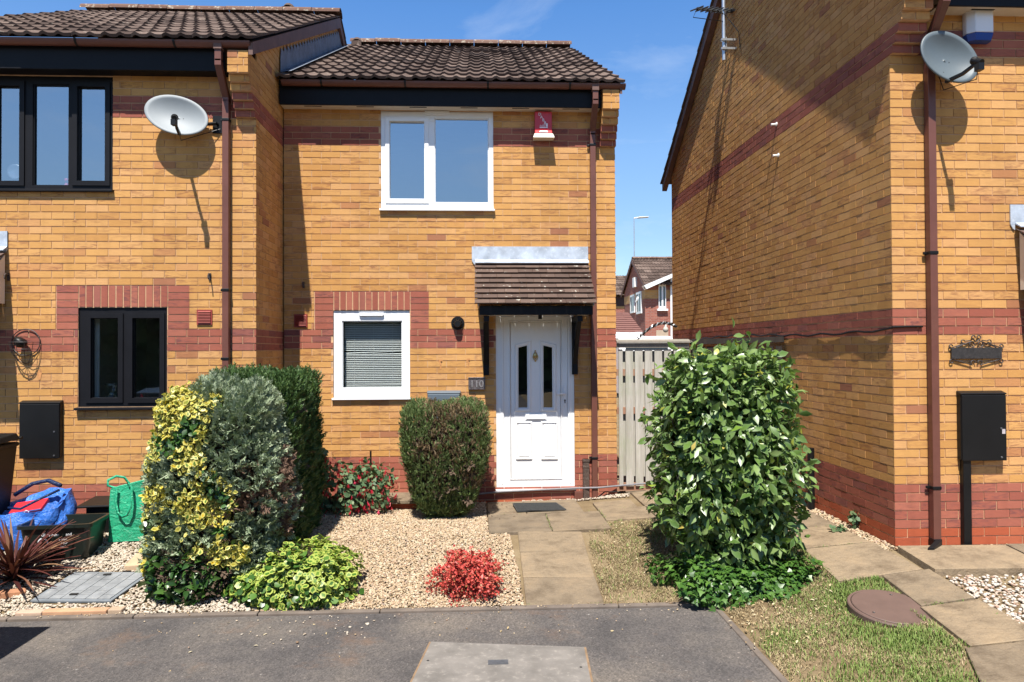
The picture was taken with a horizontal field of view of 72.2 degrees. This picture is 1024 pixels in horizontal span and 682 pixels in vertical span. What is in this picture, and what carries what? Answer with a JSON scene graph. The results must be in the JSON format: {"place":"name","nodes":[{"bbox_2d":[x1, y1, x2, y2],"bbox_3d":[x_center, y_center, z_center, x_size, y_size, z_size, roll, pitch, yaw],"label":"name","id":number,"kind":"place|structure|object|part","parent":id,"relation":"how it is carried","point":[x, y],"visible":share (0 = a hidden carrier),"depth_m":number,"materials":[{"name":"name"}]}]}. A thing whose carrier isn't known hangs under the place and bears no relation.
{"place":"outdoors","nodes":[
{"label":"outdoors","id":0,"kind":"place"},
{"bbox_2d":[0,532,256,615],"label":"gravel","id":1,"kind":"structure","parent":0,"point":[126,553],"depth_m":5.61,"materials":[{"name":"beige gravel"}]},
{"bbox_2d":[0,433,22,514],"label":"wheelie bin","id":2,"kind":"object","parent":1,"relation":"on","point":[7,455],"visible":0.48,"depth_m":6.57,"materials":[{"name":"black plastic"}]},
{"bbox_2d":[0,588,26,598],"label":"loose brick","id":3,"kind":"object","parent":1,"relation":"on","point":[7,593],"visible":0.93,"depth_m":5.55,"materials":[{"name":"orange brick"}]},
{"bbox_2d":[0,514,91,591],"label":"cordyline","id":4,"kind":"object","parent":1,"relation":"on","point":[15,563],"visible":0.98,"depth_m":5.85,"materials":[{"name":"red plant"}]},
{"bbox_2d":[17,513,108,558],"bbox_3d":[-4.008,1.754,6.299,0.610,0.305,0.430,0,-1,-8],"label":"recycling box","id":5,"kind":"object","parent":1,"relation":"on","point":[94,523],"visible":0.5,"depth_m":6.15,"materials":[{"name":"green plastic"}]},
{"bbox_2d":[76,496,109,532],"bbox_3d":[-3.873,1.689,6.847,0.540,0.300,0.358,0,-1,-3],"label":"storage box","id":6,"kind":"object","parent":1,"relation":"on","point":[97,504],"visible":0.36,"depth_m":6.72,"materials":[{"name":"black plastic"}]},
{"bbox_2d":[107,475,144,541],"bbox_3d":[-3.602,1.562,6.595,0.436,0.593,0.249,0,-1,-9],"label":"shopping bag","id":7,"kind":"object","parent":1,"relation":"on","point":[125,515],"visible":0.66,"depth_m":6.53,"materials":[{"name":"green plastic"}]},
{"bbox_2d":[124,553,142,570],"bbox_3d":[-3.194,1.918,6.105,0.250,0.087,0.238,0,-1,-3],"label":"rock","id":8,"kind":"object","parent":1,"relation":"on","point":[132,563],"visible":0.46,"depth_m":6.02,"materials":[{"name":"beige stone"}]},
{"bbox_2d":[138,378,297,576],"bbox_3d":[-2.468,1.141,5.911,1.100,1.707,1.008,0,-1,-3],"label":"variegated shrub","id":9,"kind":"object","parent":1,"relation":"on","point":[185,437],"visible":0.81,"depth_m":5.52,"materials":[{"name":"yellow plant"}]},
{"bbox_2d":[135,368,304,582],"bbox_3d":[-2.451,1.109,5.993,1.322,1.794,1.181,0,-1,-3],"label":"juniper bush","id":10,"kind":"object","parent":1,"relation":"on","point":[257,450],"visible":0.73,"depth_m":5.62,"materials":[{"name":"green plant"}]},
{"bbox_2d":[0,0,710,275],"label":"sky","id":11,"kind":"structure","parent":0,"point":[652,45],"materials":[{"name":"blue"}]},
{"bbox_2d":[0,607,779,681],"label":"road","id":12,"kind":"structure","parent":0,"point":[688,644],"depth_m":4.77,"materials":[{"name":"grey asphalt"}]},
{"bbox_2d":[240,614,399,647],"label":"scattered stones","id":13,"kind":"object","parent":12,"relation":"on","point":[367,624],"visible":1,"depth_m":5.03,"materials":[{"name":"beige stone"}]},
{"bbox_2d":[112,607,687,650],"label":"scattered stones","id":14,"kind":"object","parent":12,"relation":"on","point":[390,630],"visible":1,"depth_m":5.12,"materials":[{"name":"beige stone"}]},
{"bbox_2d":[410,642,592,681],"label":"inspection cover","id":15,"kind":"object","parent":12,"relation":"on","point":[458,662],"visible":1,"depth_m":4.44,"materials":[{"name":"concrete"}]},
{"bbox_2d":[0,398,1023,681],"bbox_3d":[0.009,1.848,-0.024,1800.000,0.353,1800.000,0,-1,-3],"label":"ground","id":16,"kind":"structure","parent":0,"point":[632,596],"depth_m":5.38,"materials":[{"name":"soil"}]},
{"bbox_2d":[15,609,45,615],"bbox_3d":[-3.638,2.083,5.309,0.195,0.088,0.073,0,-1,-3],"label":"edging brick","id":17,"kind":"object","parent":16,"relation":"on","point":[30,612],"visible":0.47,"depth_m":5.28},
{"bbox_2d":[0,478,76,549],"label":"shopping bag","id":18,"kind":"object","parent":16,"relation":"on","point":[61,504],"visible":0.65,"depth_m":6.46,"materials":[{"name":"blue plastic"}]},
{"bbox_2d":[9,498,48,513],"bbox_3d":[-4.464,1.534,6.494,0.299,0.134,0.148,0,-1,-3],"label":"packet","id":19,"kind":"object","parent":18,"relation":"in","point":[40,505],"visible":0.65,"depth_m":6.47},
{"bbox_2d":[42,607,110,614],"bbox_3d":[-3.300,2.079,5.325,0.471,0.092,0.073,0,-1,-3],"label":"edging brick","id":20,"kind":"object","parent":16,"relation":"on","point":[74,611],"visible":0.48,"depth_m":5.30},
{"bbox_2d":[30,572,143,602],"bbox_3d":[-3.403,1.995,5.710,0.711,0.100,0.459,0,-1,0],"label":"drain cover","id":21,"kind":"object","parent":16,"relation":"on","point":[97,587],"visible":0.98,"depth_m":5.67,"materials":[{"name":"grey metal"}]},
{"bbox_2d":[108,606,125,613],"bbox_3d":[-3.004,2.076,5.339,0.103,0.096,0.073,0,-1,-3],"label":"edging brick","id":22,"kind":"object","parent":16,"relation":"on","point":[115,609],"visible":0.52,"depth_m":5.31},
{"bbox_2d":[0,3,348,513],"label":"brick house","id":23,"kind":"structure","parent":16,"relation":"on","point":[127,239],"depth_m":7.20,"materials":[{"name":"brick"}]},
{"bbox_2d":[4,273,9,280],"bbox_3d":[-5.103,-0.651,7.086,0.025,0.075,0.096,0,-1,-7],"label":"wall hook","id":24,"kind":"object","parent":23,"relation":"attached to","point":[8,276],"depth_m":7.12,"materials":[{"name":"metal"}]},
{"bbox_2d":[7,164,18,178],"bbox_3d":[-5.147,-1.753,7.271,0.156,0.156,0.012,0,-1,-3],"label":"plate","id":25,"kind":"object","parent":23,"relation":"in","point":[12,171],"visible":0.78,"depth_m":7.27,"materials":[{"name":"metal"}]},
{"bbox_2d":[8,329,40,363],"bbox_3d":[-4.925,0.054,7.042,0.289,0.360,0.168,0,-1,-3],"label":"hanging basket","id":26,"kind":"object","parent":23,"relation":"attached to","point":[19,342],"visible":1,"depth_m":7.06,"materials":[{"name":"metal"}]},
{"bbox_2d":[19,400,62,458],"bbox_3d":[-4.759,0.892,7.093,0.406,0.582,0.070,0,-1,-3],"label":"meter box","id":27,"kind":"object","parent":23,"relation":"attached to","point":[41,427],"visible":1,"depth_m":7.07,"materials":[{"name":"black plastic"}]},
{"bbox_2d":[19,404,58,458],"bbox_3d":[-4.757,0.909,7.066,0.390,0.548,0.016,0,-1,-3],"label":"door","id":28,"kind":"structure","parent":27,"relation":"in","point":[38,423],"depth_m":7.06,"materials":[{"name":"black plastic"}]},
{"bbox_2d":[0,76,113,191],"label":"window","id":29,"kind":"structure","parent":23,"relation":"in","point":[56,129],"depth_m":7.87,"materials":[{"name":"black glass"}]},
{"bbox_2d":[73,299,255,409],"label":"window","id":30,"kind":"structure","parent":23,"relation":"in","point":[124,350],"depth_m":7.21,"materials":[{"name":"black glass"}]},
{"bbox_2d":[144,95,221,140],"bbox_3d":[-3.368,-2.252,7.066,0.588,0.491,0.626,-1,-1,21],"label":"satellite dish","id":31,"kind":"object","parent":23,"relation":"attached to","point":[176,115],"visible":1,"depth_m":7.12,"materials":[{"name":"white metal"}]},
{"bbox_2d":[137,537,232,607],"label":"laurel shrub","id":32,"kind":"object","parent":16,"relation":"on","point":[168,584],"visible":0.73,"depth_m":5.45,"materials":[{"name":"green plant"}]},
{"bbox_2d":[197,362,328,552],"bbox_3d":[-2.330,1.115,6.640,1.033,1.861,1.502,0,-1,-3],"label":"conifer hedge","id":33,"kind":"object","parent":16,"relation":"on","point":[299,388],"visible":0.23,"depth_m":6.48,"materials":[{"name":"green plant"}]},
{"bbox_2d":[220,533,364,610],"bbox_3d":[-1.750,1.913,5.691,1.138,0.602,0.815,0,-1,-3],"label":"spreading shrub","id":34,"kind":"object","parent":16,"relation":"on","point":[315,572],"visible":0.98,"depth_m":5.46,"materials":[{"name":"green plant"}]},
{"bbox_2d":[301,448,398,517],"bbox_3d":[-1.823,1.481,7.526,1.174,0.910,0.937,0,-1,-3],"label":"fuchsia bush","id":35,"kind":"object","parent":16,"relation":"on","point":[355,486],"visible":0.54,"depth_m":7.55,"materials":[{"name":"green plant"}]},
{"bbox_2d":[370,451,371,494],"bbox_3d":[-1.635,1.609,8.133,0.019,0.669,0.022,0,-1,-3],"label":"garden stake","id":36,"kind":"object","parent":16,"relation":"on","point":[370,465],"visible":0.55,"depth_m":8.13,"materials":[{"name":"black plastic"}]},
{"bbox_2d":[251,501,523,610],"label":"gravel","id":37,"kind":"structure","parent":16,"relation":"on","point":[468,527],"depth_m":6.43,"materials":[{"name":"beige gravel"}]},
{"bbox_2d":[420,544,508,606],"bbox_3d":[-0.391,1.859,5.700,0.719,0.411,0.642,0,-1,10],"label":"red barberry","id":38,"kind":"object","parent":37,"relation":"on","point":[471,565],"visible":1,"depth_m":5.59,"materials":[{"name":"red plant"}]},
{"bbox_2d":[0,602,788,681],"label":"kerb","id":39,"kind":"structure","parent":16,"relation":"on","point":[772,668],"depth_m":5.31,"materials":[{"name":"concrete"}]},
{"bbox_2d":[3,601,672,617],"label":"scattered stones","id":40,"kind":"object","parent":39,"relation":"on","point":[313,610],"visible":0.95,"depth_m":5.33,"materials":[{"name":"beige stone"}]},
{"bbox_2d":[386,492,419,508],"bbox_3d":[-1.149,1.857,8.039,0.555,0.165,0.455,0,-1,-3],"label":"garden step","id":41,"kind":"object","parent":16,"relation":"on","point":[403,500],"visible":0.25,"depth_m":7.86,"materials":[{"name":"beige stone"}]},
{"bbox_2d":[397,394,493,518],"bbox_3d":[-0.715,1.254,7.583,1.047,1.375,0.966,0,-1,-3],"label":"conifer bush","id":42,"kind":"object","parent":16,"relation":"on","point":[445,459],"visible":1,"depth_m":7.28,"materials":[{"name":"green plant"}]},
{"bbox_2d":[275,32,625,502],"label":"brick house","id":43,"kind":"structure","parent":16,"relation":"on","point":[432,189],"depth_m":8.33,"materials":[{"name":"brick"}]},
{"bbox_2d":[332,310,410,399],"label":"window","id":44,"kind":"structure","parent":43,"relation":"in","point":[371,349],"depth_m":8.40,"materials":[{"name":"white plastic"}]},
{"bbox_2d":[379,111,494,210],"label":"window","id":45,"kind":"structure","parent":43,"relation":"in","point":[431,160],"depth_m":10.13,"materials":[{"name":"white plastic"}]},
{"bbox_2d":[427,390,460,415],"bbox_3d":[-0.799,0.846,8.251,0.391,0.523,0.106,0,-1,-3],"label":"meter box","id":46,"kind":"object","parent":43,"relation":"attached to","point":[442,395],"visible":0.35,"depth_m":8.21,"materials":[{"name":"grey plastic"}]},
{"bbox_2d":[428,394,459,415],"bbox_3d":[-0.798,0.863,8.212,0.375,0.488,0.016,0,-1,-3],"label":"door","id":47,"kind":"structure","parent":46,"relation":"in","point":[438,396],"depth_m":8.21,"materials":[{"name":"grey plastic"}]},
{"bbox_2d":[451,316,463,329],"bbox_3d":[-0.641,-0.212,8.281,0.160,0.160,0.086,0,-1,-3],"label":"flue terminal","id":48,"kind":"object","parent":43,"relation":"attached to","point":[457,322],"visible":1,"depth_m":8.31,"materials":[{"name":"black plastic"}]},
{"bbox_2d":[468,377,484,389],"bbox_3d":[-0.417,0.502,8.305,0.202,0.147,0.041,0,-1,-3],"label":"number plaque","id":49,"kind":"object","parent":43,"relation":"attached to","point":[476,383],"visible":1,"depth_m":8.29,"materials":[{"name":"grey metal"}]},
{"bbox_2d":[496,316,575,490],"bbox_3d":[0.272,0.722,8.492,0.955,2.103,0.332,0,-1,-3],"label":"door","id":50,"kind":"structure","parent":43,"relation":"in","point":[535,447],"depth_m":8.39,"materials":[{"name":"white plastic"}]},
{"bbox_2d":[533,111,554,140],"bbox_3d":[0.372,-2.556,8.326,0.252,0.327,0.141,0,-1,-3],"label":"alarm box","id":51,"kind":"object","parent":43,"relation":"attached to","point":[542,126],"visible":1,"depth_m":8.32,"materials":[{"name":"red plastic"}]},
{"bbox_2d":[479,483,645,494],"bbox_3d":[0.538,1.764,8.309,2.149,0.122,0.123,0,-1,-4],"label":"conduit","id":52,"kind":"object","parent":43,"relation":"attached to","point":[562,488],"visible":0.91,"depth_m":8.30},
{"bbox_2d":[574,491,582,500],"bbox_3d":[0.789,1.863,8.329,0.098,0.164,0.068,0,-1,-3],"label":"access box","id":53,"kind":"object","parent":43,"relation":"attached to","point":[578,495],"visible":0.56,"depth_m":8.30,"materials":[{"name":"brown plastic"}]},
{"bbox_2d":[582,459,589,500],"bbox_3d":[0.878,1.657,8.330,0.080,0.512,0.077,0,-1,-3],"label":"waste pipe","id":54,"kind":"object","parent":43,"relation":"attached to","point":[585,465],"visible":0.88,"depth_m":8.30,"materials":[{"name":"brown plastic"}]},
{"bbox_2d":[598,491,618,496],"bbox_3d":[1.150,1.822,8.359,0.259,0.072,0.022,0,-1,-7],"label":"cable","id":55,"kind":"object","parent":43,"relation":"attached to","point":[609,491],"visible":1,"depth_m":8.36,"materials":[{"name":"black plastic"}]},
{"bbox_2d":[470,502,514,519],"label":"leaf litter","id":56,"kind":"object","parent":16,"relation":"on","point":[497,509],"visible":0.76,"depth_m":7.60,"materials":[{"name":"brown plant"}]},
{"bbox_2d":[522,493,629,500],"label":"gravel","id":57,"kind":"structure","parent":16,"relation":"on","point":[616,495],"depth_m":8.29,"materials":[{"name":"beige gravel"}]},
{"bbox_2d":[615,275,625,311],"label":"brick house","id":58,"kind":"structure","parent":16,"relation":"on","point":[619,284],"depth_m":44.40,"materials":[{"name":"tile"}]},
{"bbox_2d":[615,312,642,336],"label":"garage","id":59,"kind":"structure","parent":16,"relation":"on","point":[626,324],"depth_m":25.84,"materials":[{"name":"tile"}]},
{"bbox_2d":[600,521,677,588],"bbox_3d":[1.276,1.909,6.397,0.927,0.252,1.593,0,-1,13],"label":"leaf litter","id":60,"kind":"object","parent":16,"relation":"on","point":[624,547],"visible":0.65,"depth_m":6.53,"materials":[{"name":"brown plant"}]},
{"bbox_2d":[634,216,648,256],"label":"street lamp","id":61,"kind":"object","parent":16,"relation":"on","point":[639,217],"visible":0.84,"depth_m":42.44,"materials":[{"name":"metal"}]},
{"bbox_2d":[616,336,672,397],"bbox_3d":[4.574,1.137,26.417,2.012,2.563,4.420,0,-1,-3],"label":"parked van","id":62,"kind":"object","parent":16,"relation":"on","point":[642,337],"visible":0.09,"depth_m":24.48,"materials":[{"name":"white paint"}]},
{"bbox_3d":[4.669,0.499,24.302,1.512,0.843,0.040,0,-1,-3],"label":"rear window","id":63,"kind":"part","parent":62,"relation":"part of","materials":[{"name":"glass"}]},
{"bbox_2d":[621,257,672,337],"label":"brick house","id":64,"kind":"structure","parent":16,"relation":"on","point":[647,289],"depth_m":33.75,"materials":[{"name":"brick"}]},
{"bbox_2d":[630,294,634,313],"bbox_3d":[6.179,-1.896,35.996,0.060,0.928,0.962,0,-1,-3],"label":"window","id":65,"kind":"structure","parent":64,"relation":"in","point":[632,297],"depth_m":36.01,"materials":[{"name":"white plastic"}]},
{"bbox_2d":[636,291,641,313],"bbox_3d":[6.247,-1.875,34.545,0.060,1.072,1.090,0,-1,-3],"label":"window","id":66,"kind":"structure","parent":64,"relation":"in","point":[639,303],"depth_m":34.44,"materials":[{"name":"white plastic"}]},
{"bbox_2d":[658,284,665,308],"bbox_3d":[7.133,-2.120,33.346,0.349,1.173,0.060,0,-1,-3],"label":"window","id":67,"kind":"structure","parent":64,"relation":"in","point":[661,288],"depth_m":33.34,"materials":[{"name":"white plastic"}]},
{"bbox_2d":[656,330,667,335],"bbox_3d":[7.135,0.119,33.349,0.577,1.261,0.025,0,-1,-3],"label":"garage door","id":68,"kind":"structure","parent":64,"relation":"in","point":[658,332],"depth_m":33.34,"materials":[{"name":"beige"}]},
{"bbox_2d":[616,339,691,490],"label":"timber gate","id":69,"kind":"structure","parent":16,"relation":"on","point":[635,366],"depth_m":8.49,"materials":[{"name":"white wood"}]},
{"bbox_2d":[637,321,677,338],"bbox_3d":[1.802,-0.129,8.715,0.507,0.235,0.066,0,-1,-3],"label":"festoon cord","id":70,"kind":"object","parent":69,"relation":"hanging from","point":[665,328],"visible":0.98,"depth_m":8.70,"materials":[{"name":"white plastic"}]},
{"bbox_2d":[638,318,820,577],"bbox_3d":[1.797,0.923,5.987,1.462,2.275,1.445,0,-1,-3],"label":"evergreen shrub","id":71,"kind":"object","parent":16,"relation":"on","point":[726,440],"visible":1,"depth_m":5.61,"materials":[{"name":"green plant"}]},
{"bbox_2d":[641,548,829,611],"bbox_3d":[1.812,1.881,5.771,1.398,0.411,0.958,0,-1,-3],"label":"ivy","id":72,"kind":"object","parent":16,"relation":"on","point":[696,584],"visible":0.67,"depth_m":5.46,"materials":[{"name":"green plant"}]},
{"bbox_2d":[714,607,798,672],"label":"leaf litter","id":73,"kind":"object","parent":16,"relation":"on","point":[757,641],"visible":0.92,"depth_m":4.82,"materials":[{"name":"plant"}]},
{"bbox_2d":[732,583,846,655],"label":"leaf litter","id":74,"kind":"object","parent":16,"relation":"on","point":[777,633],"visible":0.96,"depth_m":5.01,"materials":[{"name":"brown plant"}]},
{"bbox_2d":[660,0,1023,549],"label":"brick house","id":75,"kind":"structure","parent":16,"relation":"on","point":[885,189],"depth_m":6.36,"materials":[{"name":"brick"}]},
{"bbox_2d":[690,0,740,60],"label":"tv aerial","id":76,"kind":"object","parent":75,"relation":"attached to","point":[723,10],"visible":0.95,"depth_m":9.61,"materials":[{"name":"metal"}]},
{"bbox_2d":[807,447,814,509],"bbox_3d":[3.127,1.440,7.343,0.084,0.646,0.084,0,-1,-3],"label":"waste pipe","id":77,"kind":"object","parent":75,"relation":"attached to","point":[810,456],"visible":0.46,"depth_m":7.31,"materials":[{"name":"black plastic"}]},
{"bbox_2d":[701,325,922,338],"bbox_3d":[3.237,-0.067,8.782,0.281,0.078,5.614,0,-1,-3],"label":"cable","id":78,"kind":"object","parent":75,"relation":"attached to","point":[892,327],"visible":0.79,"depth_m":6.98,"materials":[{"name":"black plastic"}]},
{"bbox_2d":[920,31,984,89],"bbox_3d":[3.644,-2.342,5.805,0.444,0.510,0.406,-1,-1,36],"label":"satellite dish","id":79,"kind":"object","parent":75,"relation":"attached to","point":[947,57],"visible":1,"depth_m":5.88,"materials":[{"name":"grey metal"}]},
{"bbox_2d":[948,335,1003,364],"bbox_3d":[3.976,0.080,6.016,0.486,0.262,0.018,0,-1,-3],"label":"house sign","id":80,"kind":"object","parent":75,"relation":"attached to","point":[975,353],"visible":1,"depth_m":6.01,"materials":[{"name":"metal"}]},
{"bbox_2d":[962,10,992,43],"bbox_3d":[4.003,-2.715,6.016,0.234,0.304,0.098,0,-1,-3],"label":"alarm box","id":81,"kind":"object","parent":75,"relation":"attached to","point":[977,26],"visible":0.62,"depth_m":5.97,"materials":[{"name":"white plastic"}]},
{"bbox_2d":[956,390,1006,544],"bbox_3d":[4.008,1.081,5.981,0.404,1.313,0.070,0,-1,-3],"label":"meter box","id":82,"kind":"object","parent":75,"relation":"attached to","point":[981,425],"visible":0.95,"depth_m":5.96,"materials":[{"name":"black plastic"}]},
{"bbox_2d":[961,395,1006,460],"bbox_3d":[4.008,0.738,5.959,0.388,0.557,0.016,0,-1,-3],"label":"door","id":83,"kind":"structure","parent":82,"relation":"in","point":[983,416],"depth_m":5.96,"materials":[{"name":"black plastic"}]},
{"bbox_2d":[723,547,983,681],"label":"grass","id":84,"kind":"structure","parent":16,"relation":"on","point":[919,633],"depth_m":4.58,"materials":[{"name":"green plant"}]},
{"bbox_2d":[847,589,930,627],"bbox_3d":[2.678,1.905,4.961,0.569,0.117,0.571,0,-1,-3],"label":"inspection cover","id":85,"kind":"object","parent":16,"relation":"on","point":[890,608],"visible":0.82,"depth_m":4.94,"materials":[{"name":"metal"}]},
{"bbox_2d":[798,502,1004,549],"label":"gravel","id":86,"kind":"structure","parent":16,"relation":"on","point":[860,533],"depth_m":6.48,"materials":[{"name":"beige gravel"}]},
{"bbox_2d":[846,510,860,530],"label":"weed","id":87,"kind":"object","parent":86,"relation":"on","point":[853,518],"visible":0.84,"depth_m":6.56,"materials":[{"name":"green plant"}]},
{"bbox_2d":[910,608,971,646],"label":"grass","id":88,"kind":"structure","parent":16,"relation":"on","point":[924,619],"depth_m":4.75,"materials":[{"name":"green plant"}]},
{"bbox_2d":[585,518,706,602],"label":"grass","id":89,"kind":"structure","parent":0,"point":[633,555],"depth_m":6.27,"materials":[{"name":"plant"}]},
{"bbox_2d":[487,459,1023,681],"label":"path","id":90,"kind":"structure","parent":0,"point":[556,566],"depth_m":5.71,"materials":[{"name":"beige concrete"}]},
{"bbox_2d":[513,502,565,511],"bbox_3d":[0.300,1.838,7.788,0.570,0.017,0.403,0,-1,-3],"label":"doormat","id":91,"kind":"object","parent":90,"relation":"on","point":[538,506],"visible":1,"depth_m":7.76,"materials":[{"name":"rubber"}]},
{"bbox_2d":[828,524,847,531],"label":"weed","id":92,"kind":"object","parent":90,"relation":"on","point":[835,528],"visible":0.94,"depth_m":6.48,"materials":[{"name":"green plant"}]},
{"bbox_2d":[946,573,1023,622],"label":"gravel","id":93,"kind":"structure","parent":0,"point":[967,580],"depth_m":5.14,"materials":[{"name":"beige gravel"}]}
]}

